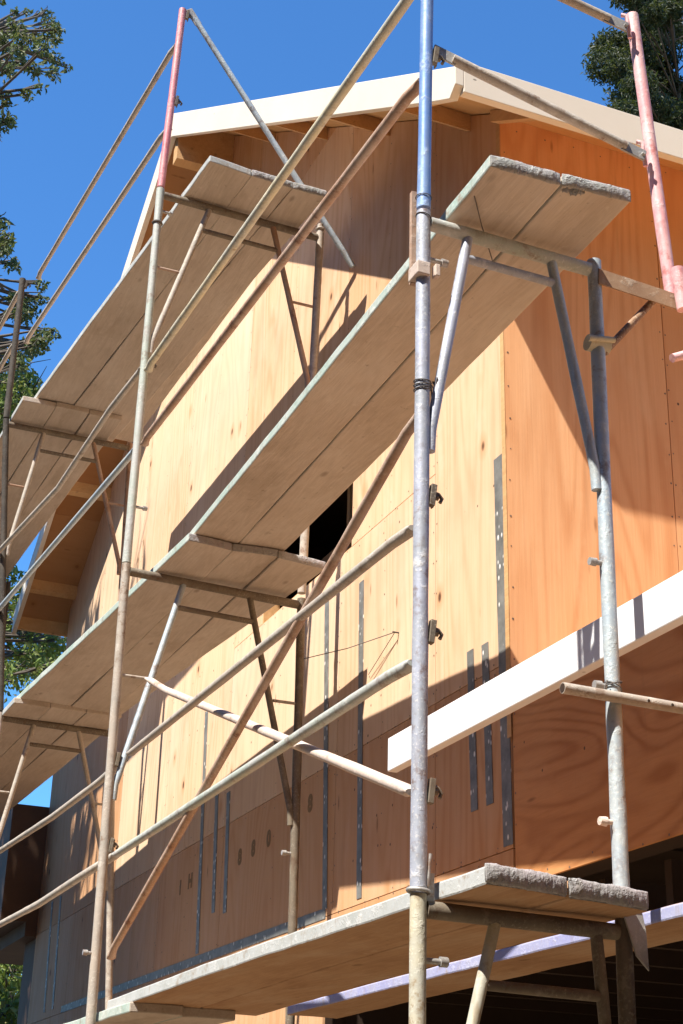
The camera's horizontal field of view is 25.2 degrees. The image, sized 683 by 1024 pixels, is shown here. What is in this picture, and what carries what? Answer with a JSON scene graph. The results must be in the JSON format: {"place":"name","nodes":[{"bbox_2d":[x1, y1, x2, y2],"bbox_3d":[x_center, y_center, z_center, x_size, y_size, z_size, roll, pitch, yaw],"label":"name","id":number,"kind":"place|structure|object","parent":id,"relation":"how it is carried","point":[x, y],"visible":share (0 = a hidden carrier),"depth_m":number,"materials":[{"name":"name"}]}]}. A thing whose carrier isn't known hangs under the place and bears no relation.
{"place":"outdoors","nodes":[
{"label":"outdoors","id":0,"kind":"place"},
{"bbox_2d":[0,0,682,975],"label":"sky","id":1,"kind":"structure","parent":0,"point":[114,49],"materials":[{"name":"blue"}]},
{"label":"ground","id":2,"kind":"structure","parent":0,"visible":0},
{"bbox_2d":[0,964,22,1023],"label":"tree","id":3,"kind":"object","parent":2,"relation":"on","point":[10,986],"visible":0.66,"depth_m":16.57,"materials":[{"name":"green plant"}]},
{"bbox_2d":[0,358,66,702],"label":"tree","id":4,"kind":"object","parent":2,"relation":"on","point":[35,655],"visible":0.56,"depth_m":21.30,"materials":[{"name":"green plant"}]},
{"bbox_2d":[0,0,72,390],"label":"tree","id":5,"kind":"object","parent":2,"relation":"on","point":[37,344],"visible":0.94,"depth_m":22.27,"materials":[{"name":"green plant"}]},
{"bbox_2d":[0,66,682,1023],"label":"house","id":6,"kind":"structure","parent":2,"relation":"on","point":[518,756],"depth_m":7.24,"materials":[{"name":"brown wood"}]},
{"bbox_2d":[263,548,349,623],"bbox_3d":[-0.145,-0.026,8.611,0.097,1.050,1.375,11,-25,-20],"label":"window","id":7,"kind":"structure","parent":6,"relation":"in","point":[268,614],"depth_m":8.98,"materials":[{"name":"beige wood"}]},
{"bbox_2d":[287,902,682,1018],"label":"beam","id":8,"kind":"structure","parent":6,"relation":"attached to","point":[663,925],"depth_m":4.99,"materials":[{"name":"purple paint"}]},
{"bbox_2d":[406,853,648,1023],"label":"scaffold section","id":9,"kind":"object","parent":2,"relation":"on","point":[627,934],"visible":0.87,"depth_m":3.75,"materials":[{"name":"metal"}]},
{"bbox_2d":[107,863,566,1008],"bbox_3d":[-0.190,1.488,5.059,0.310,0.064,3.528,11,-25,-20],"label":"scaffold plank","id":10,"kind":"object","parent":9,"relation":"on","point":[375,928],"visible":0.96,"depth_m":4.48,"materials":[{"name":"white paint"}]},
{"bbox_2d":[201,878,648,1015],"bbox_3d":[0.081,1.516,5.105,0.295,0.065,3.298,10,-25,-18],"label":"scaffold plank","id":11,"kind":"object","parent":9,"relation":"on","point":[589,900],"visible":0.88,"depth_m":4.59,"materials":[{"name":"brown wood"}]},
{"bbox_2d":[408,191,629,887],"bbox_3d":[0.478,0.029,4.236,0.635,2.050,0.072,11,-25,-20],"label":"scaffold section","id":12,"kind":"object","parent":9,"relation":"on","point":[423,226],"visible":0.98,"depth_m":4.28,"materials":[{"name":"metal"}]},
{"bbox_2d":[107,414,413,959],"bbox_3d":[-0.387,0.822,5.446,0.049,1.127,3.278,10,-25,-19],"label":"cross brace","id":13,"kind":"object","parent":12,"relation":"attached to","point":[375,487],"visible":0.91,"depth_m":5.10,"materials":[{"name":"metal"}]},
{"bbox_2d":[111,659,411,857],"bbox_3d":[-0.407,0.957,5.378,0.044,0.107,3.272,10,-25,-19],"label":"guard rail","id":14,"kind":"object","parent":12,"relation":"attached to","point":[368,690],"visible":0.96,"depth_m":4.82,"materials":[{"name":"grey metal"}]},
{"bbox_2d":[126,525,412,755],"bbox_3d":[-0.384,0.573,5.553,0.039,0.185,3.274,10,-25,-18],"label":"guard rail","id":15,"kind":"object","parent":12,"relation":"attached to","point":[380,552],"visible":0.95,"depth_m":5.04,"materials":[{"name":"grey metal"}]},
{"bbox_2d":[144,677,410,796],"bbox_3d":[-0.342,0.746,5.500,0.085,1.260,3.285,10,-25,-18],"label":"cross brace","id":16,"kind":"object","parent":12,"relation":"attached to","point":[377,778],"visible":0.84,"depth_m":4.65,"materials":[{"name":"white metal"}]},
{"bbox_2d":[190,155,560,543],"bbox_3d":[-0.111,-0.353,5.930,0.228,0.174,3.670,10,-25,-18],"label":"scaffold plank","id":17,"kind":"object","parent":12,"relation":"on","point":[372,352],"visible":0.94,"depth_m":5.36,"materials":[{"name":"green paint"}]},
{"bbox_2d":[413,377,437,396],"bbox_3d":[0.240,-0.344,4.279,0.084,0.081,0.052,11,-25,-20],"label":"tie wire","id":18,"kind":"object","parent":12,"relation":"attached to","point":[431,386],"visible":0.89,"depth_m":4.26,"materials":[{"name":"black metal"}]},
{"bbox_2d":[416,0,444,209],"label":"guard post","id":19,"kind":"object","parent":12,"relation":"on","point":[430,56],"visible":1,"depth_m":4.66,"materials":[{"name":"silver metal"}]},
{"bbox_2d":[140,78,418,446],"bbox_3d":[-0.366,-0.833,6.164,0.054,0.246,3.276,11,-25,-20],"label":"guard rail","id":20,"kind":"object","parent":19,"relation":"attached to","point":[409,95],"visible":0.91,"depth_m":5.67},
{"bbox_2d":[238,174,630,550],"bbox_3d":[0.101,-0.312,6.003,0.227,0.183,3.683,10,-25,-18],"label":"scaffold plank","id":21,"kind":"object","parent":12,"relation":"on","point":[573,216],"visible":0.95,"depth_m":5.29,"materials":[{"name":"brown wood"}]},
{"bbox_2d":[474,196,492,260],"bbox_3d":[0.424,-0.837,4.563,0.007,0.038,0.316,-5,-25,15],"label":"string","id":22,"kind":"object","parent":12,"relation":"hanging from","point":[481,224],"visible":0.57,"depth_m":4.53,"materials":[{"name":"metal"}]},
{"bbox_2d":[604,680,622,691],"bbox_3d":[0.725,0.489,4.143,0.079,0.068,0.060,11,-25,-20],"label":"tie wire","id":23,"kind":"object","parent":12,"relation":"attached to","point":[610,683],"visible":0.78,"depth_m":4.13,"materials":[{"name":"grey metal"}]},
{"bbox_2d":[560,682,682,713],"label":"putlog tube","id":24,"kind":"object","parent":12,"relation":"attached to","point":[619,697],"visible":1,"depth_m":4.10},
{"bbox_2d":[583,268,676,355],"bbox_3d":[0.901,-0.583,4.678,0.380,0.287,0.066,11,-25,-20],"label":"side bracket","id":25,"kind":"object","parent":12,"relation":"attached to","point":[653,295],"visible":0.97,"depth_m":4.68,"materials":[{"name":"beige metal"}]},
{"bbox_2d":[621,11,673,292],"bbox_3d":[0.993,-1.187,4.977,0.161,1.094,0.059,11,-25,-20],"label":"guard post","id":26,"kind":"object","parent":25,"relation":"on","point":[648,143],"visible":0.96,"depth_m":4.97,"materials":[{"name":"metal"}]},
{"bbox_2d":[433,44,646,160],"bbox_3d":[0.632,-1.298,4.862,0.746,0.251,0.034,9,-25,-17],"label":"end rail","id":27,"kind":"object","parent":26,"relation":"attached to","point":[510,88],"visible":0.91,"depth_m":4.85,"materials":[{"name":"metal"}]},
{"bbox_2d":[558,0,628,31],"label":"end rail","id":28,"kind":"object","parent":26,"relation":"attached to","point":[601,15],"visible":1,"depth_m":5.09,"materials":[{"name":"metal"}]},
{"bbox_2d":[669,351,682,362],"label":"pink pipe","id":29,"kind":"object","parent":25,"relation":"attached to","point":[676,357],"visible":1,"depth_m":4.66,"materials":[{"name":"pink metal"}]},
{"bbox_2d":[670,265,682,312],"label":"pink pipe","id":30,"kind":"object","parent":25,"relation":"attached to","point":[676,272],"visible":1,"depth_m":4.73,"materials":[{"name":"pink metal"}]},
{"bbox_2d":[581,0,682,129],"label":"tree","id":31,"kind":"object","parent":2,"relation":"on","point":[661,25],"visible":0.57,"depth_m":37.52,"materials":[{"name":"green plant"}]},
{"bbox_3d":[-3.375,4.405,11.708,0.832,4.320,0.045,11,-25,-20],"label":"scaffold section","id":32,"kind":"object","parent":2,"relation":"on","visible":0},
{"bbox_2d":[5,581,10,632],"bbox_3d":[-3.326,1.467,12.989,0.861,2.071,0.045,11,-25,-20],"label":"scaffold section","id":33,"kind":"object","parent":32,"relation":"on","point":[8,585],"visible":0.35,"depth_m":13.47,"materials":[{"name":"grey metal"}]},
{"bbox_2d":[0,697,49,756],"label":"scaffold plank","id":34,"kind":"object","parent":32,"relation":"on","point":[11,733],"visible":0.96,"depth_m":9.93,"materials":[{"name":"white paint"}]},
{"bbox_3d":[-0.678,3.257,6.236,0.954,2.140,0.045,11,-25,-20],"label":"scaffold section","id":35,"kind":"object","parent":2,"relation":"on","visible":0},
{"bbox_2d":[65,1002,182,1023],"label":"scaffold plank","id":36,"kind":"object","parent":35,"relation":"on","point":[138,1013],"visible":0.94,"depth_m":6.25,"materials":[{"name":"green paint"}]},
{"bbox_2d":[82,562,305,1023],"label":"scaffold section","id":37,"kind":"object","parent":35,"relation":"on","point":[107,844],"visible":0.95,"depth_m":7.19,"materials":[{"name":"metal"}]},
{"bbox_2d":[0,852,117,926],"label":"guard rail","id":38,"kind":"object","parent":37,"relation":"attached to","point":[71,882],"visible":0.82,"depth_m":7.57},
{"bbox_2d":[0,759,127,853],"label":"guard rail","id":39,"kind":"object","parent":37,"relation":"attached to","point":[86,791],"visible":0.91,"depth_m":7.78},
{"bbox_2d":[16,533,231,705],"bbox_3d":[-1.363,0.733,8.609,0.344,0.147,3.638,11,-25,-20],"label":"scaffold plank","id":40,"kind":"object","parent":37,"relation":"on","point":[76,670],"visible":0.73,"depth_m":8.22,"materials":[{"name":"paint"}]},
{"bbox_2d":[71,544,277,712],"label":"scaffold plank","id":41,"kind":"object","parent":37,"relation":"on","point":[239,566],"visible":0.6,"depth_m":8.17,"materials":[{"name":"brown wood"}]},
{"bbox_2d":[119,550,325,713],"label":"scaffold plank","id":42,"kind":"object","parent":37,"relation":"on","point":[284,574],"visible":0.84,"depth_m":7.92,"materials":[{"name":"brown wood"}]},
{"bbox_2d":[122,187,324,594],"bbox_3d":[-0.576,-0.682,7.970,0.985,2.210,0.059,11,-25,-20],"label":"scaffold section","id":43,"kind":"object","parent":37,"relation":"on","point":[149,340],"visible":0.8,"depth_m":8.15,"materials":[{"name":"metal"}]},
{"bbox_2d":[0,448,132,610],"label":"guard rail","id":44,"kind":"object","parent":43,"relation":"attached to","point":[112,476],"visible":1,"depth_m":8.57,"materials":[{"name":"grey metal"}]},
{"bbox_2d":[0,367,139,552],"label":"guard rail","id":45,"kind":"object","parent":43,"relation":"attached to","point":[123,392],"visible":0.99,"depth_m":8.66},
{"bbox_2d":[34,156,250,404],"bbox_3d":[-1.385,-1.226,9.506,0.262,0.091,3.551,13,-26,-24],"label":"scaffold plank","id":46,"kind":"object","parent":43,"relation":"on","point":[120,311],"visible":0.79,"depth_m":9.15,"materials":[{"name":"white paint"}]},
{"bbox_2d":[157,7,192,187],"bbox_3d":[-0.920,-2.306,8.507,0.123,1.238,0.043,11,-25,-20],"label":"guard post","id":47,"kind":"object","parent":43,"relation":"on","point":[173,98],"visible":1,"depth_m":8.48,"materials":[{"name":"metal"}]},
{"bbox_2d":[24,129,172,343],"bbox_3d":[-1.610,-1.661,9.703,0.048,0.221,3.039,12,-26,-23],"label":"guard rail","id":48,"kind":"object","parent":47,"relation":"attached to","point":[128,186],"visible":0.96,"depth_m":9.45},
{"bbox_2d":[36,44,174,279],"bbox_3d":[-1.577,-2.181,9.941,0.049,0.179,3.038,12,-26,-23],"label":"guard rail","id":49,"kind":"object","parent":47,"relation":"attached to","point":[148,90],"visible":0.98,"depth_m":9.71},
{"bbox_2d":[186,8,354,267],"bbox_3d":[-0.407,-2.126,8.654,1.083,1.480,0.034,10,-25,-19],"label":"end rail","id":50,"kind":"object","parent":47,"relation":"attached to","point":[196,21],"visible":0.86,"depth_m":8.66,"materials":[{"name":"metal"}]},
{"bbox_2d":[73,170,292,411],"bbox_3d":[-1.158,-1.178,9.596,0.240,0.087,3.537,13,-26,-24],"label":"scaffold plank","id":51,"kind":"object","parent":43,"relation":"on","point":[111,379],"visible":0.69,"depth_m":9.18,"materials":[{"name":"brown wood"}]},
{"bbox_2d":[115,283,250,441],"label":"scaffold plank","id":52,"kind":"object","parent":43,"relation":"on","point":[154,402],"visible":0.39,"depth_m":10.41,"materials":[{"name":"brown wood"}]},
{"bbox_2d":[104,182,326,441],"bbox_3d":[-0.962,-1.139,9.671,0.214,0.088,3.536,13,-26,-24],"label":"scaffold plank","id":53,"kind":"object","parent":43,"relation":"on","point":[297,205],"visible":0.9,"depth_m":9.17,"materials":[{"name":"brown wood"}]},
{"bbox_2d":[144,0,413,372],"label":"guard rail","id":54,"kind":"object","parent":43,"relation":"attached to","point":[398,12],"visible":1,"depth_m":5.96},
{"bbox_2d":[304,631,398,674],"bbox_3d":[0.068,0.704,7.307,0.115,0.143,0.683,20,-30,-36],"label":"string","id":55,"kind":"object","parent":37,"relation":"attached to","point":[394,632],"visible":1,"depth_m":7.22,"materials":[{"name":"fabric"}]},
{"bbox_2d":[155,1007,234,1023],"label":"scaffold plank","id":56,"kind":"object","parent":35,"relation":"on","point":[191,1015],"visible":0.73,"depth_m":6.32,"materials":[{"name":"green paint"}]},
{"bbox_3d":[-1.869,4.363,8.816,0.924,2.140,0.045,11,-25,-20],"label":"scaffold section","id":57,"kind":"object","parent":2,"relation":"on","visible":0},
{"bbox_2d":[0,712,114,1009],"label":"scaffold section","id":58,"kind":"object","parent":57,"relation":"on","point":[78,730],"visible":0.69,"depth_m":9.94,"materials":[{"name":"grey metal"}]},
{"bbox_2d":[0,703,85,789],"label":"scaffold plank","id":59,"kind":"object","parent":58,"relation":"on","point":[10,757],"visible":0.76,"depth_m":10.46,"materials":[{"name":"brown wood"}]},
{"bbox_2d":[0,709,121,817],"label":"scaffold plank","id":60,"kind":"object","parent":58,"relation":"on","point":[42,768],"visible":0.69,"depth_m":10.91,"materials":[{"name":"brown wood"}]},
{"bbox_2d":[0,418,132,711],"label":"scaffold section","id":61,"kind":"object","parent":58,"relation":"on","point":[5,552],"visible":0.84,"depth_m":10.68,"materials":[{"name":"grey metal"}]},
{"bbox_2d":[3,277,30,418],"bbox_3d":[-2.327,-1.179,10.980,0.090,1.140,0.047,11,-25,-20],"label":"guard post","id":62,"kind":"object","parent":61,"relation":"on","point":[24,284],"visible":1,"depth_m":10.96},
{"bbox_2d":[0,291,17,330],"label":"guard rail","id":63,"kind":"object","parent":62,"relation":"attached to","point":[9,310],"visible":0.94,"depth_m":11.46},
{"bbox_2d":[0,341,18,371],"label":"guard rail","id":64,"kind":"object","parent":62,"relation":"attached to","point":[5,358],"visible":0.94,"depth_m":11.20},
{"bbox_2d":[0,396,55,492],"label":"scaffold plank","id":65,"kind":"object","parent":61,"relation":"on","point":[34,412],"visible":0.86,"depth_m":10.82,"materials":[{"name":"white paint"}]},
{"bbox_2d":[0,402,88,538],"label":"scaffold plank","id":66,"kind":"object","parent":61,"relation":"on","point":[67,418],"visible":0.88,"depth_m":11.28,"materials":[{"name":"brown wood"}]},
{"bbox_2d":[6,410,121,576],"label":"scaffold plank","id":67,"kind":"object","parent":61,"relation":"on","point":[24,538],"visible":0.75,"depth_m":11.71,"materials":[{"name":"brown wood"}]}
]}

